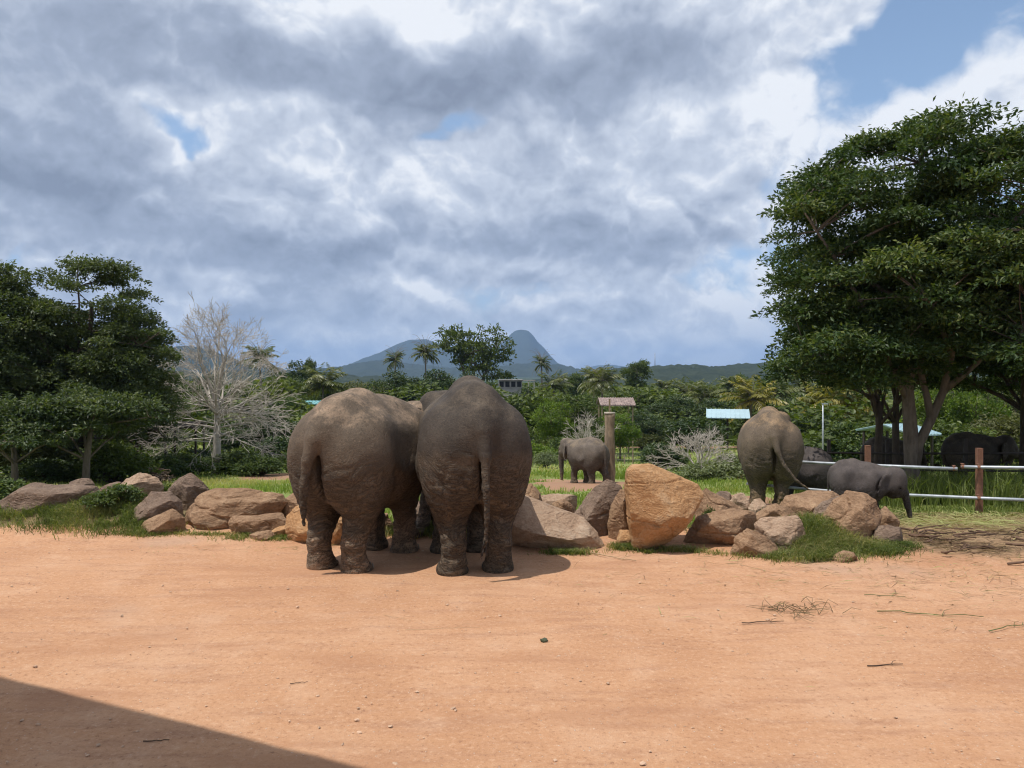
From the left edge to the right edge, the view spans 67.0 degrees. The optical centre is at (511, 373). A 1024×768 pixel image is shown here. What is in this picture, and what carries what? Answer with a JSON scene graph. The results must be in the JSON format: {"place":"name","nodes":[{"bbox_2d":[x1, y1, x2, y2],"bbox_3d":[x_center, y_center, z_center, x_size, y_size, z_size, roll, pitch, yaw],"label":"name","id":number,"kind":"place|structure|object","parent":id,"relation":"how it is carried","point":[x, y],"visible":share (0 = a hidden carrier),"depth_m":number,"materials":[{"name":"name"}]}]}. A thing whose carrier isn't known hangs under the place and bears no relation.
{"place":"outdoors","nodes":[
{"label":"outdoors","id":0,"kind":"place"},
{"bbox_2d":[156,346,296,372],"bbox_3d":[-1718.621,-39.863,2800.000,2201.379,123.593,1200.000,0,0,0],"label":"hill","id":1,"kind":"structure","parent":0,"point":[205,359],"depth_m":2672.22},
{"bbox_2d":[168,370,424,385],"bbox_3d":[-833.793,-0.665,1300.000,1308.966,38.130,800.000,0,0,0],"label":"hill","id":2,"kind":"structure","parent":0,"point":[348,378],"depth_m":1147.97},
{"bbox_2d":[316,360,586,377],"bbox_3d":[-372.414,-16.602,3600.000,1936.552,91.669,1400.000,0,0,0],"label":"hill","id":3,"kind":"structure","parent":0,"point":[372,368],"depth_m":3238.19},
{"bbox_2d":[352,330,567,367],"bbox_3d":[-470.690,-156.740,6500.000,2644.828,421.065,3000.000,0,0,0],"label":"mountain","id":4,"kind":"structure","parent":0,"point":[525,341],"depth_m":5978.77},
{"bbox_2d":[0,377,1023,767],"bbox_3d":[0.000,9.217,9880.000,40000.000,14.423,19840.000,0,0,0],"label":"ground","id":5,"kind":"structure","parent":0,"point":[542,709],"depth_m":6.53,"materials":[{"name":"soil"}]},
{"bbox_2d":[0,473,28,499],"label":"leafy plant","id":6,"kind":"object","parent":5,"relation":"on","point":[8,486],"visible":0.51,"depth_m":12.78,"materials":[{"name":"green plant"}]},
{"bbox_2d":[0,439,73,482],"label":"shrub","id":7,"kind":"object","parent":5,"relation":"on","point":[20,450],"visible":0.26,"depth_m":33.53,"materials":[{"name":"green plant"}]},
{"bbox_2d":[0,259,74,404],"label":"rain tree","id":8,"kind":"object","parent":5,"relation":"on","point":[17,297],"visible":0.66,"depth_m":33.59,"materials":[{"name":"green plant"}]},
{"bbox_2d":[0,454,81,483],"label":"shrub","id":9,"kind":"object","parent":5,"relation":"on","point":[51,471],"visible":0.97,"depth_m":31.15,"materials":[{"name":"green plant"}]},
{"bbox_2d":[0,391,89,480],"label":"tree","id":10,"kind":"object","parent":5,"relation":"on","point":[14,427],"visible":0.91,"depth_m":28.22,"materials":[{"name":"green plant"}]},
{"bbox_2d":[0,482,99,512],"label":"rock","id":11,"kind":"object","parent":5,"relation":"on","point":[31,494],"visible":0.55,"depth_m":12.03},
{"bbox_2d":[24,442,83,482],"bbox_3d":[-20.187,4.013,34.924,3.008,2.136,3.218,0,0,7],"label":"shrub","id":12,"kind":"object","parent":5,"relation":"on","point":[64,456],"visible":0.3,"depth_m":34.18,"materials":[{"name":"green plant"}]},
{"bbox_2d":[0,378,172,478],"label":"tree","id":13,"kind":"object","parent":5,"relation":"on","point":[101,411],"visible":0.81,"depth_m":30.01,"materials":[{"name":"green plant"}]},
{"bbox_2d":[0,250,191,480],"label":"rain tree","id":14,"kind":"object","parent":5,"relation":"on","point":[120,350],"visible":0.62,"depth_m":35.02,"materials":[{"name":"green plant"}]},
{"bbox_2d":[77,490,118,509],"bbox_3d":[-6.373,1.951,11.982,0.649,0.285,0.747,0,0,-36],"label":"leafy plant","id":15,"kind":"object","parent":5,"relation":"on","point":[95,500],"visible":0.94,"depth_m":11.86,"materials":[{"name":"green plant"}]},
{"bbox_2d":[69,438,163,483],"bbox_3d":[-16.854,3.772,33.027,3.753,2.106,3.778,0,0,-17],"label":"shrub","id":16,"kind":"object","parent":5,"relation":"on","point":[110,462],"visible":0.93,"depth_m":32.25,"materials":[{"name":"green plant"}]},
{"bbox_2d":[87,482,146,504],"bbox_3d":[-6.202,1.895,12.214,0.758,0.370,0.872,0,0,39],"label":"leafy plant","id":17,"kind":"object","parent":5,"relation":"on","point":[131,492],"visible":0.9,"depth_m":12.17,"materials":[{"name":"green plant"}]},
{"bbox_2d":[121,472,163,502],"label":"rock","id":18,"kind":"object","parent":5,"relation":"on","point":[149,483],"visible":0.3,"depth_m":12.85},
{"bbox_2d":[104,358,186,453],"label":"rain tree","id":19,"kind":"object","parent":5,"relation":"on","point":[136,438],"visible":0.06,"depth_m":43.82,"materials":[{"name":"green plant"}]},
{"bbox_2d":[131,491,182,523],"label":"rock","id":20,"kind":"object","parent":5,"relation":"on","point":[152,504],"visible":0.67,"depth_m":11.82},
{"bbox_2d":[132,455,192,476],"bbox_3d":[-17.316,4.668,37.919,3.022,1.287,3.002,0,0,12],"label":"shrub","id":21,"kind":"object","parent":5,"relation":"on","point":[173,463],"visible":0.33,"depth_m":37.93,"materials":[{"name":"green plant"}]},
{"bbox_2d":[141,509,185,533],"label":"rock","id":22,"kind":"object","parent":5,"relation":"on","point":[170,520],"visible":0.88,"depth_m":11.43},
{"bbox_2d":[168,473,208,510],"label":"rock","id":23,"kind":"object","parent":5,"relation":"on","point":[187,489],"visible":0.46,"depth_m":12.53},
{"bbox_2d":[157,451,220,476],"bbox_3d":[-16.872,4.720,40.029,3.502,1.404,3.526,0,0,-19],"label":"shrub","id":24,"kind":"object","parent":5,"relation":"on","point":[185,458],"visible":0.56,"depth_m":39.61,"materials":[{"name":"green plant"}]},
{"bbox_2d":[124,291,303,473],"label":"dead tree","id":25,"kind":"object","parent":5,"relation":"on","point":[214,404],"visible":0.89,"depth_m":41.64,"materials":[{"name":"grey plant"}]},
{"bbox_2d":[199,420,268,452],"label":"broadleaf tree","id":26,"kind":"object","parent":5,"relation":"on","point":[226,445],"visible":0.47,"depth_m":53.18,"materials":[{"name":"green plant"}]},
{"bbox_2d":[208,449,261,474],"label":"shrub","id":27,"kind":"object","parent":5,"relation":"on","point":[227,460],"visible":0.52,"depth_m":41.69,"materials":[{"name":"green plant"}]},
{"bbox_2d":[184,488,286,529],"bbox_3d":[-4.329,2.101,12.044,1.668,0.639,0.945,0,0,0],"label":"rock","id":28,"kind":"object","parent":5,"relation":"on","point":[215,509],"visible":0.89,"depth_m":11.79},
{"bbox_2d":[228,513,285,534],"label":"rock","id":29,"kind":"object","parent":5,"relation":"on","point":[252,523],"visible":0.76,"depth_m":11.43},
{"bbox_2d":[229,454,286,475],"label":"shrub","id":30,"kind":"object","parent":5,"relation":"on","point":[253,465],"visible":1,"depth_m":40.10,"materials":[{"name":"green plant"}]},
{"bbox_2d":[236,339,282,411],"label":"palm tree","id":31,"kind":"object","parent":5,"relation":"on","point":[267,350],"visible":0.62,"depth_m":77.51,"materials":[{"name":"green plant"}]},
{"bbox_2d":[224,408,297,452],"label":"broadleaf tree","id":32,"kind":"object","parent":5,"relation":"on","point":[286,433],"visible":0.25,"depth_m":55.34,"materials":[{"name":"green plant"}]},
{"bbox_2d":[250,435,288,465],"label":"shrub","id":33,"kind":"object","parent":5,"relation":"on","point":[281,445],"visible":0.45,"depth_m":51.36,"materials":[{"name":"green plant"}]},
{"bbox_2d":[243,375,312,410],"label":"broadleaf tree","id":34,"kind":"object","parent":5,"relation":"on","point":[292,382],"visible":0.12,"depth_m":83.39,"materials":[{"name":"green plant"}]},
{"bbox_2d":[266,395,313,431],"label":"broadleaf tree","id":35,"kind":"object","parent":5,"relation":"on","point":[292,403],"visible":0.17,"depth_m":73.34,"materials":[{"name":"green plant"}]},
{"bbox_2d":[268,359,318,398],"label":"broadleaf tree","id":36,"kind":"object","parent":5,"relation":"on","point":[302,377],"visible":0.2,"depth_m":107.02,"materials":[{"name":"green plant"}]},
{"bbox_2d":[285,505,342,544],"bbox_3d":[-2.782,2.188,11.091,0.917,0.614,0.642,0,0,31],"label":"rock","id":37,"kind":"object","parent":5,"relation":"on","point":[296,530],"visible":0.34,"depth_m":10.93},
{"bbox_2d":[297,362,350,399],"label":"palm tree","id":38,"kind":"object","parent":5,"relation":"on","point":[321,383],"visible":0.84,"depth_m":91.47,"materials":[{"name":"green plant"}]},
{"bbox_2d":[287,388,430,573],"bbox_3d":[-1.786,1.299,10.357,1.398,2.233,3.020,0,0,22],"label":"elephant","id":39,"kind":"object","parent":5,"relation":"on","point":[351,454],"visible":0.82,"depth_m":9.28},
{"bbox_2d":[364,369,426,400],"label":"broadleaf tree","id":40,"kind":"object","parent":5,"relation":"on","point":[401,380],"visible":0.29,"depth_m":102.76,"materials":[{"name":"green plant"}]},
{"bbox_2d":[408,334,439,379],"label":"palm tree","id":41,"kind":"object","parent":5,"relation":"on","point":[425,354],"visible":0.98,"depth_m":111.38,"materials":[{"name":"green plant"}]},
{"bbox_2d":[393,368,455,400],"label":"broadleaf tree","id":42,"kind":"object","parent":5,"relation":"on","point":[439,379],"visible":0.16,"depth_m":106.94,"materials":[{"name":"green plant"}]},
{"bbox_2d":[0,495,932,563],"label":"grass","id":43,"kind":"structure","parent":5,"relation":"on","point":[823,538],"depth_m":10.77,"materials":[{"name":"plant"}]},
{"bbox_2d":[428,323,516,386],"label":"broadleaf tree","id":44,"kind":"object","parent":5,"relation":"on","point":[467,354],"visible":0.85,"depth_m":126.69,"materials":[{"name":"green plant"}]},
{"bbox_2d":[415,375,531,576],"bbox_3d":[-0.653,1.220,10.325,1.411,2.390,3.211,0,0,-13],"label":"elephant","id":45,"kind":"object","parent":5,"relation":"on","point":[473,462],"visible":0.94,"depth_m":9.10},
{"bbox_2d":[0,404,1018,472],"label":"undergrowth","id":46,"kind":"object","parent":5,"relation":"on","point":[733,432],"visible":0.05,"depth_m":55.58,"materials":[{"name":"green plant"}]},
{"bbox_2d":[0,441,1019,526],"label":"grass","id":47,"kind":"structure","parent":5,"relation":"on","point":[269,486],"depth_m":31.82,"materials":[{"name":"plant"}]},
{"bbox_2d":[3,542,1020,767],"bbox_3d":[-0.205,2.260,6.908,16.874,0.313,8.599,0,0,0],"label":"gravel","id":48,"kind":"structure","parent":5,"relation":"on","point":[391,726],"depth_m":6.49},
{"bbox_2d":[530,400,576,441],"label":"broadleaf tree","id":49,"kind":"object","parent":5,"relation":"on","point":[549,422],"visible":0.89,"depth_m":67.56,"materials":[{"name":"green plant"}]},
{"bbox_2d":[531,369,575,397],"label":"palm tree","id":50,"kind":"object","parent":5,"relation":"on","point":[558,384],"visible":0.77,"depth_m":94.66,"materials":[{"name":"green plant"}]},
{"bbox_2d":[512,495,604,548],"bbox_3d":[0.650,2.084,10.938,1.336,0.829,1.229,0,0,0],"label":"rock","id":51,"kind":"object","parent":5,"relation":"on","point":[538,524],"visible":0.85,"depth_m":10.51,"materials":[{"name":"stone"}]},
{"bbox_2d":[544,393,606,438],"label":"broadleaf tree","id":52,"kind":"object","parent":5,"relation":"on","point":[577,403],"visible":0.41,"depth_m":71.09,"materials":[{"name":"green plant"}]},
{"bbox_2d":[558,437,609,483],"bbox_3d":[3.009,3.697,33.237,1.211,2.021,2.744,0,0,-42],"label":"elephant","id":53,"kind":"object","parent":5,"relation":"on","point":[589,456],"visible":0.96,"depth_m":32.55},
{"bbox_2d":[562,407,619,438],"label":"bare shrub","id":54,"kind":"object","parent":5,"relation":"on","point":[588,427],"visible":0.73,"depth_m":51.97,"materials":[{"name":"grey plant"}]},
{"bbox_2d":[168,365,1016,459],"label":"woodland","id":55,"kind":"object","parent":5,"relation":"on","point":[839,415],"visible":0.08,"depth_m":66.91,"materials":[{"name":"green plant"}]},
{"bbox_2d":[575,479,621,536],"bbox_3d":[1.225,1.997,11.443,0.690,0.881,0.630,0,0,-27],"label":"rock","id":56,"kind":"object","parent":5,"relation":"on","point":[593,509],"visible":0.56,"depth_m":11.20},
{"bbox_2d":[579,363,626,397],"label":"palm tree","id":57,"kind":"object","parent":5,"relation":"on","point":[605,379],"visible":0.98,"depth_m":97.32,"materials":[{"name":"green plant"}]},
{"bbox_2d":[604,399,615,481],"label":"pillar","id":58,"kind":"structure","parent":5,"relation":"on","point":[609,430],"depth_m":33.10,"materials":[{"name":"wood"}]},
{"bbox_2d":[596,397,635,454],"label":"pavilion","id":59,"kind":"structure","parent":5,"relation":"on","point":[617,401],"depth_m":65.08,"materials":[{"name":"tile"}]},
{"bbox_2d":[607,488,628,539],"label":"rock","id":60,"kind":"object","parent":5,"relation":"on","point":[617,520],"visible":0.62,"depth_m":10.99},
{"bbox_2d":[599,411,641,460],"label":"broadleaf tree","id":61,"kind":"object","parent":5,"relation":"on","point":[622,434],"visible":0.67,"depth_m":59.51,"materials":[{"name":"green plant"}]},
{"bbox_2d":[617,358,653,399],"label":"broadleaf tree","id":62,"kind":"object","parent":5,"relation":"on","point":[641,367],"visible":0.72,"depth_m":139.02,"materials":[{"name":"green plant"}]},
{"bbox_2d":[618,409,667,441],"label":"broadleaf tree","id":63,"kind":"object","parent":5,"relation":"on","point":[653,422],"visible":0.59,"depth_m":73.01,"materials":[{"name":"green plant"}]},
{"bbox_2d":[618,387,675,413],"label":"broadleaf tree","id":64,"kind":"object","parent":5,"relation":"on","point":[639,402],"visible":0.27,"depth_m":98.46,"materials":[{"name":"green plant"}]},
{"bbox_2d":[638,441,688,468],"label":"shrub","id":65,"kind":"object","parent":5,"relation":"on","point":[649,450],"visible":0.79,"depth_m":47.58,"materials":[{"name":"green plant"}]},
{"bbox_2d":[624,463,703,549],"bbox_3d":[2.117,1.844,10.655,0.940,1.220,1.181,0,0,32],"label":"rock","id":66,"kind":"object","parent":5,"relation":"on","point":[662,505],"visible":0.99,"depth_m":10.32,"materials":[{"name":"stone"}]},
{"bbox_2d":[642,394,709,423],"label":"broadleaf tree","id":67,"kind":"object","parent":5,"relation":"on","point":[677,406],"visible":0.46,"depth_m":84.75,"materials":[{"name":"green plant"}]},
{"bbox_2d":[646,425,734,474],"bbox_3d":[8.753,3.987,37.417,4.587,2.836,3.541,0,0,0],"label":"bare shrub","id":68,"kind":"object","parent":5,"relation":"on","point":[698,437],"visible":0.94,"depth_m":37.52,"materials":[{"name":"grey plant"}]},
{"bbox_2d":[656,410,729,450],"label":"shrub","id":69,"kind":"object","parent":5,"relation":"on","point":[695,423],"visible":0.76,"depth_m":69.06,"materials":[{"name":"green plant"}]},
{"bbox_2d":[681,378,730,405],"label":"palm tree","id":70,"kind":"object","parent":5,"relation":"on","point":[713,392],"visible":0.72,"depth_m":97.37,"materials":[{"name":"green plant"}]},
{"bbox_2d":[684,458,744,480],"bbox_3d":[9.635,4.521,36.112,2.913,1.243,2.974,0,0,-41],"label":"shrub","id":71,"kind":"object","parent":5,"relation":"on","point":[723,468],"visible":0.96,"depth_m":35.63,"materials":[{"name":"green plant"}]},
{"bbox_2d":[694,488,743,518],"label":"rock","id":72,"kind":"object","parent":5,"relation":"on","point":[714,500],"visible":0.42,"depth_m":11.39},
{"bbox_2d":[683,508,756,544],"bbox_3d":[2.917,2.186,10.950,0.840,0.560,0.764,0,0,-40],"label":"rock","id":73,"kind":"object","parent":5,"relation":"on","point":[725,527],"visible":0.83,"depth_m":10.72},
{"bbox_2d":[417,554,1023,718],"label":"straw litter","id":74,"kind":"object","parent":5,"relation":"on","point":[864,578],"visible":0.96,"depth_m":9.07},
{"bbox_2d":[718,374,787,422],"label":"palm tree","id":75,"kind":"object","parent":5,"relation":"on","point":[750,396],"visible":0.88,"depth_m":77.53,"materials":[{"name":"green plant"}]},
{"bbox_2d":[730,528,777,556],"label":"rock","id":76,"kind":"object","parent":5,"relation":"on","point":[747,540],"visible":0.84,"depth_m":10.16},
{"bbox_2d":[737,406,810,504],"bbox_3d":[6.001,1.888,17.605,1.724,2.310,3.013,0,0,11],"label":"elephant","id":77,"kind":"object","parent":5,"relation":"on","point":[770,444],"visible":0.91,"depth_m":16.55},
{"bbox_2d":[746,379,805,411],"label":"palm tree","id":78,"kind":"object","parent":5,"relation":"on","point":[787,394],"visible":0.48,"depth_m":83.17,"materials":[{"name":"green plant"}]},
{"bbox_2d":[755,503,798,520],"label":"rock","id":79,"kind":"object","parent":5,"relation":"on","point":[775,510],"visible":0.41,"depth_m":11.62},
{"bbox_2d":[754,515,805,550],"bbox_3d":[3.665,2.194,10.568,0.732,0.520,0.460,0,0,0],"label":"rock","id":80,"kind":"object","parent":5,"relation":"on","point":[786,529],"visible":0.7,"depth_m":10.44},
{"bbox_2d":[747,596,860,621],"bbox_3d":[2.892,2.361,7.794,0.934,0.084,0.725,0,0,-27],"label":"grass tangle","id":81,"kind":"object","parent":5,"relation":"on","point":[799,606],"depth_m":7.80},
{"bbox_2d":[780,490,839,516],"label":"rock","id":82,"kind":"object","parent":5,"relation":"on","point":[807,501],"visible":0.31,"depth_m":11.91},
{"bbox_2d":[789,446,832,494],"bbox_3d":[7.067,2.553,19.421,1.948,1.457,0.858,0,0,6],"label":"elephant","id":83,"kind":"object","parent":5,"relation":"on","point":[812,476],"visible":0.24,"depth_m":19.04},
{"bbox_2d":[790,381,849,418],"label":"palm tree","id":84,"kind":"object","parent":5,"relation":"on","point":[807,400],"visible":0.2,"depth_m":72.08,"materials":[{"name":"green plant"}]},
{"bbox_2d":[805,386,887,420],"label":"palm tree","id":85,"kind":"object","parent":5,"relation":"on","point":[838,401],"visible":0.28,"depth_m":65.04,"materials":[{"name":"green plant"}]},
{"bbox_2d":[810,420,884,460],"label":"shrub","id":86,"kind":"object","parent":5,"relation":"on","point":[840,431],"visible":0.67,"depth_m":49.37,"materials":[{"name":"green plant"}]},
{"bbox_2d":[823,490,881,538],"bbox_3d":[4.815,2.020,10.980,0.849,0.732,0.766,0,0,0],"label":"rock","id":87,"kind":"object","parent":5,"relation":"on","point":[855,511],"visible":0.69,"depth_m":10.77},
{"bbox_2d":[771,291,960,463],"bbox_3d":[11.941,0.278,25.748,7.015,7.487,6.095,0,0,0],"label":"broadleaf tree","id":88,"kind":"object","parent":5,"relation":"on","point":[877,404],"visible":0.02,"depth_m":25.40,"materials":[{"name":"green plant"}]},
{"bbox_2d":[827,458,912,519],"bbox_3d":[6.332,2.080,13.709,1.389,1.128,0.692,0,0,23],"label":"elephant","id":89,"kind":"object","parent":5,"relation":"on","point":[877,482],"visible":0.73,"depth_m":13.49},
{"bbox_2d":[741,439,1023,479],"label":"rail fence","id":90,"kind":"object","parent":5,"relation":"on","point":[965,453],"visible":0.43,"depth_m":22.60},
{"bbox_2d":[746,445,1023,515],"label":"pipe fence","id":91,"kind":"object","parent":5,"relation":"on","point":[978,497],"visible":0.65,"depth_m":15.04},
{"bbox_2d":[750,92,1023,489],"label":"broadleaf tree","id":92,"kind":"object","parent":5,"relation":"on","point":[852,336],"visible":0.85,"depth_m":19.15,"materials":[{"name":"green plant"}]},
{"bbox_2d":[871,525,902,541],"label":"rock","id":93,"kind":"object","parent":5,"relation":"on","point":[887,532],"visible":0.59,"depth_m":10.65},
{"bbox_2d":[859,436,926,473],"bbox_3d":[14.708,3.375,29.841,2.632,1.925,1.155,0,0,-8],"label":"elephant","id":94,"kind":"object","parent":5,"relation":"on","point":[871,442],"visible":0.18,"depth_m":29.50},
{"bbox_2d":[766,461,1023,509],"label":"tall grass","id":95,"kind":"structure","parent":5,"relation":"on","point":[1006,485],"depth_m":17.75,"materials":[{"name":"plant"}]},
{"bbox_2d":[855,423,941,472],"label":"shed","id":96,"kind":"structure","parent":5,"relation":"on","point":[932,434],"depth_m":44.30,"materials":[{"name":"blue metal"}]},
{"bbox_2d":[853,289,986,464],"bbox_3d":[14.482,0.370,28.528,6.400,7.861,7.366,0,0,41],"label":"broadleaf tree","id":97,"kind":"object","parent":5,"relation":"on","point":[896,414],"visible":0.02,"depth_m":28.43,"materials":[{"name":"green plant"}]},
{"bbox_2d":[889,417,966,465],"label":"shrub","id":98,"kind":"object","parent":5,"relation":"on","point":[946,429],"visible":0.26,"depth_m":46.78,"materials":[{"name":"green plant"}]},
{"bbox_2d":[865,123,1023,367],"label":"broadleaf tree","id":99,"kind":"object","parent":5,"relation":"on","point":[977,346],"visible":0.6,"depth_m":17.60,"materials":[{"name":"green plant"}]},
{"bbox_2d":[914,380,976,424],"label":"broadleaf tree","id":100,"kind":"object","parent":5,"relation":"on","point":[919,402],"visible":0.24,"depth_m":59.74,"materials":[{"name":"green plant"}]},
{"bbox_2d":[870,202,1023,476],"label":"broadleaf tree","id":101,"kind":"object","parent":5,"relation":"on","point":[995,366],"visible":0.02,"depth_m":26.80,"materials":[{"name":"green plant"}]},
{"bbox_2d":[880,501,1023,518],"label":"grass","id":102,"kind":"structure","parent":5,"relation":"on","point":[988,509],"depth_m":15.77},
{"bbox_2d":[893,507,1023,557],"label":"straw litter","id":103,"kind":"object","parent":5,"relation":"on","point":[956,522],"visible":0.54,"depth_m":12.41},
{"bbox_2d":[901,524,1023,564],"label":"bark debris","id":104,"kind":"object","parent":5,"relation":"on","point":[934,536],"visible":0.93,"depth_m":11.04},
{"bbox_2d":[945,387,1013,427],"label":"broadleaf tree","id":105,"kind":"object","parent":5,"relation":"on","point":[970,409],"visible":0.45,"depth_m":55.39,"materials":[{"name":"green plant"}]},
{"bbox_2d":[938,362,1020,405],"bbox_3d":[20.844,-0.044,30.591,8.754,9.390,10.353,0,0,31],"label":"broadleaf tree","id":106,"kind":"object","parent":5,"relation":"on","point":[996,383],"visible":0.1,"depth_m":29.72,"materials":[{"name":"green plant"}]},
{"bbox_2d":[941,432,1018,478],"bbox_3d":[17.308,3.132,28.178,3.226,2.019,1.211,0,0,2],"label":"elephant","id":107,"kind":"object","parent":5,"relation":"on","point":[986,443],"visible":0.6,"depth_m":27.82},
{"bbox_2d":[967,407,1019,465],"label":"shrub","id":108,"kind":"object","parent":5,"relation":"on","point":[1005,425],"visible":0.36,"depth_m":51.32,"materials":[{"name":"green plant"}]},
{"bbox_2d":[0,0,1023,370],"label":"sky","id":109,"kind":"structure","parent":0,"point":[592,179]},
{"bbox_2d":[498,379,534,403],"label":"concrete building","id":110,"kind":"structure","parent":0,"point":[511,385],"depth_m":122.10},
{"bbox_2d":[706,408,749,449],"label":"shed","id":111,"kind":"structure","parent":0,"point":[727,414],"depth_m":72.58,"materials":[{"name":"blue metal"}]},
{"bbox_2d":[531,360,987,386],"bbox_3d":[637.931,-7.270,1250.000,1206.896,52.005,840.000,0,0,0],"label":"hill","id":112,"kind":"structure","parent":0,"point":[695,372],"depth_m":1051.11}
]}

